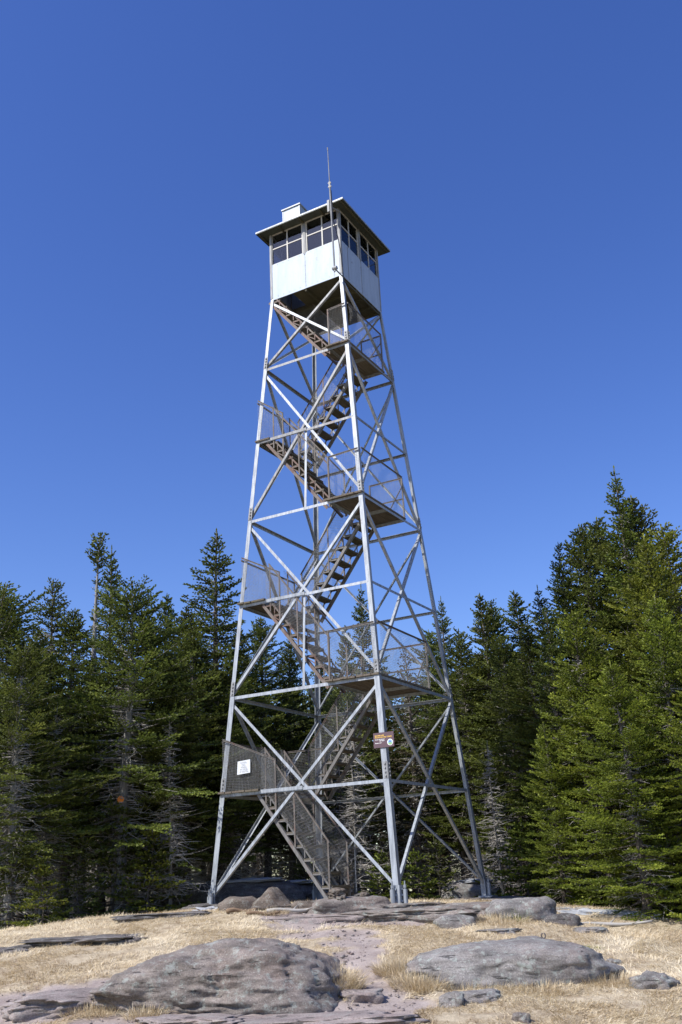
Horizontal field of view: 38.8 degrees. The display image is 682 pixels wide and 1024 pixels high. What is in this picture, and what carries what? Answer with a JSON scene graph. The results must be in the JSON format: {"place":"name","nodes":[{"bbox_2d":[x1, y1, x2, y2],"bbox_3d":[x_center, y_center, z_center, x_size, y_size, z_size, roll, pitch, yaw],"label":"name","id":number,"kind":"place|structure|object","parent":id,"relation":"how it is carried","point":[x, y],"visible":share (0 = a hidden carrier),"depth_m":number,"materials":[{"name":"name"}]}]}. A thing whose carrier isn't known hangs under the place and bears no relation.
{"place":"outdoors","nodes":[
{"label":"outdoors","id":0,"kind":"place"},
{"bbox_2d":[0,899,681,1023],"bbox_3d":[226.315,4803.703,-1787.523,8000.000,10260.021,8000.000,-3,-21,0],"label":"ground","id":1,"kind":"structure","parent":0,"point":[356,947],"depth_m":14.00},
{"bbox_2d":[0,824,53,929],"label":"young fir","id":2,"kind":"object","parent":1,"relation":"on","point":[20,878],"visible":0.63,"depth_m":19.01,"materials":[{"name":"green plant"}]},
{"bbox_2d":[9,860,72,926],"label":"young fir","id":3,"kind":"object","parent":1,"relation":"on","point":[39,905],"visible":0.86,"depth_m":18.41,"materials":[{"name":"green plant"}]},
{"bbox_2d":[0,616,82,913],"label":"fir tree","id":4,"kind":"object","parent":1,"relation":"on","point":[23,645],"visible":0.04,"depth_m":23.71,"materials":[{"name":"green plant"}]},
{"bbox_2d":[0,623,90,926],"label":"fir tree","id":5,"kind":"object","parent":1,"relation":"on","point":[40,641],"visible":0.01,"depth_m":25.77,"materials":[{"name":"green plant"}]},
{"bbox_2d":[0,988,94,1022],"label":"rock shelf","id":6,"kind":"object","parent":1,"relation":"on","point":[48,1004],"visible":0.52,"depth_m":11.55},
{"bbox_2d":[0,581,96,898],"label":"fir tree","id":7,"kind":"object","parent":1,"relation":"on","point":[7,607],"visible":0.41,"depth_m":21.87,"materials":[{"name":"green plant"}]},
{"bbox_2d":[15,703,94,918],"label":"dead tree","id":8,"kind":"object","parent":1,"relation":"on","point":[45,838],"visible":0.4,"depth_m":21.16,"materials":[{"name":"grey plant"}]},
{"bbox_2d":[0,638,120,927],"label":"fir tree","id":9,"kind":"object","parent":1,"relation":"on","point":[31,728],"visible":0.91,"depth_m":20.00,"materials":[{"name":"green plant"}]},
{"bbox_2d":[1,577,121,922],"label":"fir tree","id":10,"kind":"object","parent":1,"relation":"on","point":[53,614],"visible":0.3,"depth_m":25.37,"materials":[{"name":"green plant"}]},
{"bbox_2d":[0,608,143,920],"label":"fir tree","id":11,"kind":"object","parent":1,"relation":"on","point":[73,633],"visible":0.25,"depth_m":24.07,"materials":[{"name":"green plant"}]},
{"bbox_2d":[15,933,147,948],"bbox_3d":[-4.073,7.018,15.610,2.294,0.346,0.965,-4,-21,3],"label":"slate outcrop","id":12,"kind":"object","parent":1,"relation":"on","point":[112,939],"visible":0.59,"depth_m":15.32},
{"bbox_2d":[47,834,116,919],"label":"young fir","id":13,"kind":"object","parent":1,"relation":"on","point":[77,886],"visible":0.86,"depth_m":19.98,"materials":[{"name":"green plant"}]},
{"bbox_2d":[56,998,121,1019],"bbox_3d":[-2.886,5.899,11.539,1.128,0.221,0.837,-3,-21,0],"label":"grass tussock","id":14,"kind":"object","parent":1,"relation":"on","point":[111,1011],"depth_m":11.39,"materials":[{"name":"plant"}]},
{"bbox_2d":[68,532,111,919],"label":"fir tree","id":15,"kind":"object","parent":1,"relation":"on","point":[97,554],"visible":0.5,"depth_m":27.00,"materials":[{"name":"green plant"}]},
{"bbox_2d":[39,545,149,916],"bbox_3d":[-6.535,5.733,26.697,3.005,10.297,3.411,-13,-23,25],"label":"fir tree","id":16,"kind":"object","parent":1,"relation":"on","point":[110,580],"visible":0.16,"depth_m":27.30,"materials":[{"name":"green plant"}]},
{"bbox_2d":[72,794,157,918],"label":"young fir","id":17,"kind":"object","parent":1,"relation":"on","point":[106,860],"visible":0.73,"depth_m":20.94,"materials":[{"name":"green plant"}]},
{"bbox_2d":[0,572,247,920],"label":"fir tree","id":18,"kind":"object","parent":1,"relation":"on","point":[128,703],"visible":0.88,"depth_m":22.05,"materials":[{"name":"green plant"}]},
{"bbox_2d":[115,1003,176,1020],"bbox_3d":[-2.259,5.750,11.198,0.664,0.204,0.686,13,-26,-36],"label":"grass tussock","id":19,"kind":"object","parent":1,"relation":"on","point":[145,1013],"depth_m":11.12,"materials":[{"name":"plant"}]},
{"bbox_2d":[106,825,186,914],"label":"young fir","id":20,"kind":"object","parent":1,"relation":"on","point":[152,858],"visible":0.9,"depth_m":20.54,"materials":[{"name":"green plant"}]},
{"bbox_2d":[94,612,200,912],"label":"fir tree","id":21,"kind":"object","parent":1,"relation":"on","point":[154,807],"visible":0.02,"depth_m":26.57,"materials":[{"name":"green plant"}]},
{"bbox_2d":[108,911,211,922],"bbox_3d":[-3.196,7.451,17.625,2.045,0.294,1.051,1,-21,-10],"label":"slate outcrop","id":22,"kind":"object","parent":1,"relation":"on","point":[130,918],"visible":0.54,"depth_m":17.36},
{"bbox_2d":[110,594,209,906],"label":"fir tree","id":23,"kind":"object","parent":1,"relation":"on","point":[165,612],"visible":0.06,"depth_m":28.61,"materials":[{"name":"green plant"}]},
{"bbox_2d":[120,714,212,907],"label":"dead tree","id":24,"kind":"object","parent":1,"relation":"on","point":[173,817],"visible":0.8,"depth_m":21.27,"materials":[{"name":"grey plant"}]},
{"bbox_2d":[139,827,200,913],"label":"young fir","id":25,"kind":"object","parent":1,"relation":"on","point":[180,875],"visible":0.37,"depth_m":21.41,"materials":[{"name":"green plant"}]},
{"bbox_2d":[105,652,235,911],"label":"fir tree","id":26,"kind":"object","parent":1,"relation":"on","point":[183,750],"visible":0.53,"depth_m":22.41,"materials":[{"name":"green plant"}]},
{"bbox_2d":[107,604,254,905],"bbox_3d":[-4.323,6.420,26.017,4.300,8.124,4.914,1,-21,-11],"label":"fir tree","id":27,"kind":"object","parent":1,"relation":"on","point":[182,619],"visible":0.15,"depth_m":25.85,"materials":[{"name":"green plant"}]},
{"bbox_2d":[134,1013,244,1023],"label":"bedrock slab","id":28,"kind":"structure","parent":1,"relation":"on","point":[212,1018],"depth_m":10.64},
{"bbox_2d":[131,622,261,893],"bbox_3d":[-3.826,6.361,24.671,3.920,7.169,3.430,6,-22,-21],"label":"fir tree","id":29,"kind":"object","parent":1,"relation":"on","point":[193,645],"visible":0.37,"depth_m":24.66,"materials":[{"name":"green plant"}]},
{"bbox_2d":[135,528,290,883],"bbox_3d":[-3.521,5.301,26.414,4.456,10.393,3.926,-7,-21,10],"label":"fir tree","id":30,"kind":"object","parent":1,"relation":"on","point":[214,629],"visible":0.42,"depth_m":26.76,"materials":[{"name":"green plant"}]},
{"bbox_2d":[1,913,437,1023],"bbox_3d":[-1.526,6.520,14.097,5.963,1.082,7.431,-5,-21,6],"label":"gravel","id":31,"kind":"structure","parent":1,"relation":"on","point":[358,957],"depth_m":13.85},
{"bbox_2d":[88,938,352,1016],"bbox_3d":[-1.484,5.937,12.043,3.421,1.180,2.006,-4,-21,3],"label":"boulder","id":32,"kind":"object","parent":1,"relation":"on","point":[245,976],"visible":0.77,"depth_m":11.35,"materials":[{"name":"grey stone"}]},
{"bbox_2d":[179,651,277,879],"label":"fir tree","id":33,"kind":"object","parent":1,"relation":"on","point":[230,847],"visible":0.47,"depth_m":24.57,"materials":[{"name":"green plant"}]},
{"bbox_2d":[217,896,256,911],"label":"boulder","id":34,"kind":"object","parent":1,"relation":"on","point":[245,903],"visible":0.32,"depth_m":17.90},
{"bbox_2d":[179,879,306,906],"bbox_3d":[-2.364,9.503,23.380,3.061,1.230,1.487,0,-21,-6],"label":"forest ledge","id":35,"kind":"object","parent":1,"relation":"on","point":[289,890],"visible":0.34,"depth_m":23.01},
{"bbox_2d":[202,877,285,882],"bbox_3d":[-2.354,8.950,23.467,2.092,0.124,0.682,-3,-21,0],"label":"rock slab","id":36,"kind":"object","parent":35,"relation":"on","point":[263,879],"visible":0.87,"depth_m":23.29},
{"bbox_2d":[208,628,289,878],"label":"fir tree","id":37,"kind":"object","parent":1,"relation":"on","point":[253,715],"visible":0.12,"depth_m":28.80,"materials":[{"name":"green plant"}]},
{"bbox_2d":[209,616,326,878],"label":"fir tree","id":38,"kind":"object","parent":1,"relation":"on","point":[261,669],"visible":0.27,"depth_m":29.93,"materials":[{"name":"green plant"}]},
{"bbox_2d":[250,887,290,910],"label":"boulder","id":39,"kind":"object","parent":1,"relation":"on","point":[270,896],"visible":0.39,"depth_m":17.81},
{"bbox_2d":[254,639,344,883],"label":"fir tree","id":40,"kind":"object","parent":1,"relation":"on","point":[290,661],"visible":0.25,"depth_m":30.59,"materials":[{"name":"green plant"}]},
{"bbox_2d":[263,915,366,924],"bbox_3d":[-0.432,7.040,16.544,2.045,0.263,0.885,-2,-21,-1],"label":"bedrock outcrop","id":41,"kind":"object","parent":1,"relation":"on","point":[315,919],"visible":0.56,"depth_m":16.30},
{"bbox_2d":[293,670,360,885],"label":"fir tree","id":42,"kind":"object","parent":1,"relation":"on","point":[312,708],"visible":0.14,"depth_m":30.85,"materials":[{"name":"green plant"}]},
{"bbox_2d":[233,1010,429,1023],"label":"bedrock slab","id":43,"kind":"structure","parent":1,"relation":"on","point":[359,1017],"depth_m":10.51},
{"bbox_2d":[298,692,380,892],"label":"fir tree","id":44,"kind":"object","parent":1,"relation":"on","point":[339,794],"visible":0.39,"depth_m":27.61,"materials":[{"name":"green plant"}]},
{"bbox_2d":[307,895,390,914],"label":"stone slab","id":45,"kind":"structure","parent":1,"relation":"on","point":[325,906],"depth_m":17.11,"materials":[{"name":"grey stone"}]},
{"bbox_2d":[326,963,374,989],"bbox_3d":[-0.081,5.732,11.973,1.307,0.401,1.044,-3,-21,0],"label":"grass tussock","id":46,"kind":"object","parent":1,"relation":"on","point":[353,981],"depth_m":11.87,"materials":[{"name":"plant"}]},
{"bbox_2d":[207,197,497,903],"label":"fire tower","id":47,"kind":"structure","parent":1,"relation":"on","point":[312,302],"depth_m":22.83,"materials":[{"name":"metal"}]},
{"bbox_2d":[272,223,302,264],"bbox_3d":[-1.413,-7.056,25.517,0.978,0.978,0.040,-14,-23,27],"label":"window","id":48,"kind":"structure","parent":47,"relation":"in","point":[298,225],"depth_m":25.56,"materials":[{"name":"paint"}]},
{"bbox_2d":[305,210,337,251],"bbox_3d":[-0.487,-7.281,25.036,0.978,0.978,0.040,-14,-23,27],"label":"window","id":49,"kind":"structure","parent":47,"relation":"in","point":[320,216],"depth_m":25.12,"materials":[{"name":"paint"}]},
{"bbox_2d":[327,147,345,292],"bbox_3d":[-0.162,-7.473,24.663,0.196,4.371,0.373,-19,-26,37],"label":"radio antenna","id":50,"kind":"object","parent":47,"relation":"attached to","point":[330,207],"visible":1,"depth_m":24.50,"materials":[{"name":"metal"}]},
{"bbox_2d":[373,731,393,747],"bbox_3d":[0.836,4.468,18.979,0.450,0.290,0.017,-14,-23,27],"label":"tower sign","id":51,"kind":"object","parent":47,"relation":"attached to","point":[383,739],"visible":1,"depth_m":18.98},
{"bbox_2d":[325,625,385,895],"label":"fir tree","id":52,"kind":"object","parent":1,"relation":"on","point":[338,692],"visible":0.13,"depth_m":34.20,"materials":[{"name":"green plant"}]},
{"bbox_2d":[324,707,389,895],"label":"dead tree","id":53,"kind":"object","parent":1,"relation":"on","point":[355,827],"visible":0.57,"depth_m":25.75,"materials":[{"name":"grey plant"}]},
{"bbox_2d":[339,988,385,1003],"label":"flat rock","id":54,"kind":"object","parent":1,"relation":"on","point":[373,995],"visible":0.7,"depth_m":11.51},
{"bbox_2d":[323,668,412,895],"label":"fir tree","id":55,"kind":"object","parent":1,"relation":"on","point":[367,774],"visible":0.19,"depth_m":30.62,"materials":[{"name":"green plant"}]},
{"bbox_2d":[333,584,423,894],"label":"fir tree","id":56,"kind":"object","parent":1,"relation":"on","point":[360,612],"visible":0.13,"depth_m":35.35,"materials":[{"name":"green plant"}]},
{"bbox_2d":[323,698,441,889],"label":"fir tree","id":57,"kind":"object","parent":1,"relation":"on","point":[372,749],"visible":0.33,"depth_m":29.69,"materials":[{"name":"green plant"}]},
{"bbox_2d":[359,850,407,900],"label":"young fir","id":58,"kind":"object","parent":1,"relation":"on","point":[381,855],"visible":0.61,"depth_m":24.17,"materials":[{"name":"green plant"}]},
{"bbox_2d":[345,668,428,899],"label":"fir tree","id":59,"kind":"object","parent":1,"relation":"on","point":[399,837],"visible":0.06,"depth_m":35.37,"materials":[{"name":"green plant"}]},
{"bbox_2d":[366,949,420,978],"bbox_3d":[0.795,5.942,12.725,1.149,0.352,0.988,-3,-21,0],"label":"grass tussock","id":60,"kind":"object","parent":1,"relation":"on","point":[381,970],"depth_m":12.66,"materials":[{"name":"plant"}]},
{"bbox_2d":[337,905,479,923],"bbox_3d":[1.241,6.921,16.439,2.630,0.407,1.370,-7,-21,11],"label":"bedrock outcrop","id":61,"kind":"object","parent":1,"relation":"on","point":[427,914],"visible":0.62,"depth_m":16.13,"materials":[{"name":"grey stone"}]},
{"bbox_2d":[390,848,441,899],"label":"young fir","id":62,"kind":"object","parent":1,"relation":"on","point":[413,869],"visible":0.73,"depth_m":23.35,"materials":[{"name":"green plant"}]},
{"bbox_2d":[381,966,456,993],"bbox_3d":[0.969,5.842,12.123,1.117,0.310,0.909,-3,-21,0],"label":"grass tussock","id":63,"kind":"object","parent":1,"relation":"on","point":[405,980],"depth_m":12.00,"materials":[{"name":"plant"}]},
{"bbox_2d":[380,648,462,898],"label":"fir tree","id":64,"kind":"object","parent":1,"relation":"on","point":[417,838],"visible":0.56,"depth_m":28.81,"materials":[{"name":"green plant"}]},
{"bbox_2d":[391,683,459,895],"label":"fir tree","id":65,"kind":"object","parent":1,"relation":"on","point":[434,893],"visible":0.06,"depth_m":33.61,"materials":[{"name":"green plant"}]},
{"bbox_2d":[376,629,480,887],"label":"fir tree","id":66,"kind":"object","parent":1,"relation":"on","point":[430,717],"visible":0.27,"depth_m":30.96,"materials":[{"name":"green plant"}]},
{"bbox_2d":[415,836,457,900],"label":"young fir","id":67,"kind":"object","parent":1,"relation":"on","point":[440,868],"visible":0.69,"depth_m":24.37,"materials":[{"name":"green plant"}]},
{"bbox_2d":[410,595,489,879],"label":"fir tree","id":68,"kind":"object","parent":1,"relation":"on","point":[462,854],"visible":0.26,"depth_m":30.48,"materials":[{"name":"green plant"}]},
{"bbox_2d":[438,991,464,1007],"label":"rock","id":69,"kind":"object","parent":1,"relation":"on","point":[450,999],"visible":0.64,"depth_m":11.21,"materials":[{"name":"grey stone"}]},
{"bbox_2d":[432,914,476,928],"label":"rock","id":70,"kind":"object","parent":1,"relation":"on","point":[452,921],"visible":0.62,"depth_m":15.59,"materials":[{"name":"grey stone"}]},
{"bbox_2d":[400,626,523,882],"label":"fir tree","id":71,"kind":"object","parent":1,"relation":"on","point":[449,770],"visible":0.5,"depth_m":28.63,"materials":[{"name":"green plant"}]},
{"bbox_2d":[442,901,490,916],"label":"bedrock outcrop","id":72,"kind":"object","parent":1,"relation":"on","point":[481,906],"visible":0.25,"depth_m":16.47,"materials":[{"name":"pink stone"}]},
{"bbox_2d":[437,881,501,899],"bbox_3d":[3.282,9.908,24.555,1.782,1.044,1.422,0,-21,-6],"label":"boulder","id":73,"kind":"object","parent":1,"relation":"on","point":[466,890],"visible":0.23,"depth_m":24.07,"materials":[{"name":"grey stone"}]},
{"bbox_2d":[461,988,502,1003],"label":"rock","id":74,"kind":"object","parent":1,"relation":"on","point":[480,996],"visible":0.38,"depth_m":11.40,"materials":[{"name":"grey stone"}]},
{"bbox_2d":[436,592,532,886],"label":"fir tree","id":75,"kind":"object","parent":1,"relation":"on","point":[484,640],"visible":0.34,"depth_m":28.58,"materials":[{"name":"green plant"}]},
{"bbox_2d":[442,598,547,886],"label":"fir tree","id":76,"kind":"object","parent":1,"relation":"on","point":[494,609],"visible":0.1,"depth_m":29.10,"materials":[{"name":"green plant"}]},
{"bbox_2d":[462,745,530,895],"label":"dead tree","id":77,"kind":"object","parent":1,"relation":"on","point":[497,839],"visible":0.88,"depth_m":23.33,"materials":[{"name":"grey plant"}]},
{"bbox_2d":[450,634,556,894],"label":"fir tree","id":78,"kind":"object","parent":1,"relation":"on","point":[503,651],"visible":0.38,"depth_m":26.45,"materials":[{"name":"green plant"}]},
{"bbox_2d":[474,912,532,926],"bbox_3d":[2.583,6.627,15.785,1.273,0.257,0.947,-3,-21,0],"label":"grass tussock","id":79,"kind":"object","parent":1,"relation":"on","point":[504,920],"depth_m":15.68,"materials":[{"name":"plant"}]},
{"bbox_2d":[474,793,547,896],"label":"young fir","id":80,"kind":"object","parent":1,"relation":"on","point":[499,893],"visible":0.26,"depth_m":23.97,"materials":[{"name":"green plant"}]},
{"bbox_2d":[459,590,564,896],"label":"fir tree","id":81,"kind":"object","parent":1,"relation":"on","point":[515,604],"visible":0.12,"depth_m":30.59,"materials":[{"name":"green plant"}]},
{"bbox_2d":[402,936,625,989],"bbox_3d":[2.106,6.043,12.787,3.206,0.742,1.659,-2,-21,-3],"label":"flat boulder","id":82,"kind":"object","parent":1,"relation":"on","point":[521,959],"visible":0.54,"depth_m":12.17,"materials":[{"name":"grey stone"}]},
{"bbox_2d":[484,817,554,898],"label":"young fir","id":83,"kind":"object","parent":1,"relation":"on","point":[503,872],"visible":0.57,"depth_m":22.12,"materials":[{"name":"green plant"}]},
{"bbox_2d":[485,896,556,921],"bbox_3d":[3.019,6.827,16.287,1.295,0.632,0.889,-1,-21,-5],"label":"boulder","id":84,"kind":"object","parent":1,"relation":"on","point":[539,908],"visible":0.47,"depth_m":16.00,"materials":[{"name":"grey stone"}]},
{"bbox_2d":[491,977,583,997],"bbox_3d":[2.427,5.819,11.917,1.202,0.252,0.891,-3,-21,0],"label":"grass tussock","id":85,"kind":"object","parent":1,"relation":"on","point":[551,988],"depth_m":11.78,"materials":[{"name":"plant"}]},
{"bbox_2d":[489,625,592,902],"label":"fir tree","id":86,"kind":"object","parent":1,"relation":"on","point":[521,731],"visible":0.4,"depth_m":24.45,"materials":[{"name":"green plant"}]},
{"bbox_2d":[509,585,587,891],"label":"fir tree","id":87,"kind":"object","parent":1,"relation":"on","point":[539,613],"visible":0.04,"depth_m":28.57,"materials":[{"name":"green plant"}]},
{"bbox_2d":[507,723,603,904],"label":"fir tree","id":88,"kind":"object","parent":1,"relation":"on","point":[545,761],"visible":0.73,"depth_m":20.40,"materials":[{"name":"green plant"}]},
{"bbox_2d":[542,913,580,926],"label":"rock","id":89,"kind":"object","parent":1,"relation":"on","point":[571,919],"visible":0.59,"depth_m":15.72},
{"bbox_2d":[501,608,630,902],"bbox_3d":[5.171,5.818,23.166,2.990,7.186,2.968,-10,-22,20],"label":"fir tree","id":90,"kind":"object","parent":1,"relation":"on","point":[549,647],"visible":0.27,"depth_m":23.24,"materials":[{"name":"green plant"}]},
{"bbox_2d":[528,542,637,905],"bbox_3d":[6.147,5.112,24.088,3.585,9.440,3.559,-12,-22,23],"label":"fir tree","id":91,"kind":"object","parent":1,"relation":"on","point":[559,568],"visible":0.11,"depth_m":25.27,"materials":[{"name":"green plant"}]},
{"bbox_2d":[531,649,651,907],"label":"fir tree","id":92,"kind":"object","parent":1,"relation":"on","point":[616,856],"visible":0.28,"depth_m":20.32,"materials":[{"name":"green plant"}]},
{"bbox_2d":[511,516,674,876],"bbox_3d":[7.322,4.859,25.181,5.953,10.319,5.209,-8,-21,14],"label":"fir tree","id":93,"kind":"object","parent":1,"relation":"on","point":[600,539],"visible":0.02,"depth_m":26.47,"materials":[{"name":"green plant"}]},
{"bbox_2d":[557,908,629,914],"bbox_3d":[4.427,7.116,17.135,2.604,0.212,0.785,-3,-21,0],"label":"snow patch","id":94,"kind":"object","parent":1,"relation":"on","point":[584,911],"visible":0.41,"depth_m":16.98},
{"bbox_2d":[520,521,669,904],"bbox_3d":[6.489,4.781,24.214,4.654,9.710,5.319,14,-26,-37],"label":"fir tree","id":95,"kind":"object","parent":1,"relation":"on","point":[582,555],"visible":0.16,"depth_m":24.92,"materials":[{"name":"green plant"}]},
{"bbox_2d":[520,602,681,909],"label":"fir tree","id":96,"kind":"object","parent":1,"relation":"on","point":[577,634],"visible":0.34,"depth_m":20.49,"materials":[{"name":"green plant"}]},
{"bbox_2d":[580,969,638,988],"bbox_3d":[3.377,5.874,12.237,1.155,0.255,0.874,-3,-21,0],"label":"grass tussock","id":97,"kind":"object","parent":1,"relation":"on","point":[626,976],"depth_m":12.09,"materials":[{"name":"plant"}]},
{"bbox_2d":[554,534,681,908],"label":"fir tree","id":98,"kind":"object","parent":1,"relation":"on","point":[650,582],"visible":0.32,"depth_m":20.60,"materials":[{"name":"green plant"}]},
{"bbox_2d":[557,660,681,921],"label":"fir tree","id":99,"kind":"object","parent":1,"relation":"on","point":[628,789],"visible":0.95,"depth_m":17.26,"materials":[{"name":"green plant"}]},
{"bbox_2d":[557,495,681,810],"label":"fir tree","id":100,"kind":"object","parent":1,"relation":"on","point":[641,523],"visible":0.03,"depth_m":24.50,"materials":[{"name":"green plant"}]},
{"bbox_2d":[573,465,681,880],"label":"fir tree","id":101,"kind":"object","parent":1,"relation":"on","point":[624,526],"visible":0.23,"depth_m":24.16,"materials":[{"name":"green plant"}]},
{"bbox_2d":[603,594,681,913],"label":"fir tree","id":102,"kind":"object","parent":1,"relation":"on","point":[662,646],"visible":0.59,"depth_m":18.89,"materials":[{"name":"green plant"}]},
{"bbox_2d":[606,522,681,907],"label":"fir tree","id":103,"kind":"object","parent":1,"relation":"on","point":[667,540],"visible":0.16,"depth_m":22.09,"materials":[{"name":"green plant"}]},
{"bbox_2d":[628,970,680,989],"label":"rock","id":104,"kind":"object","parent":1,"relation":"on","point":[646,979],"visible":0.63,"depth_m":11.96,"materials":[{"name":"grey stone"}]},
{"bbox_2d":[629,623,681,921],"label":"fir tree","id":105,"kind":"object","parent":1,"relation":"on","point":[677,733],"visible":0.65,"depth_m":17.27,"materials":[{"name":"green plant"}]},
{"bbox_2d":[631,826,681,918],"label":"young fir","id":106,"kind":"object","parent":1,"relation":"on","point":[668,844],"visible":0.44,"depth_m":17.19,"materials":[{"name":"green plant"}]},
{"bbox_2d":[0,897,681,1023],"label":"dry grass","id":107,"kind":"structure","parent":0,"point":[639,951],"depth_m":14.34,"materials":[{"name":"plant"}]},
{"bbox_2d":[0,0,681,914],"label":"sky","id":108,"kind":"structure","parent":0,"point":[517,164],"materials":[{"name":"blue"}]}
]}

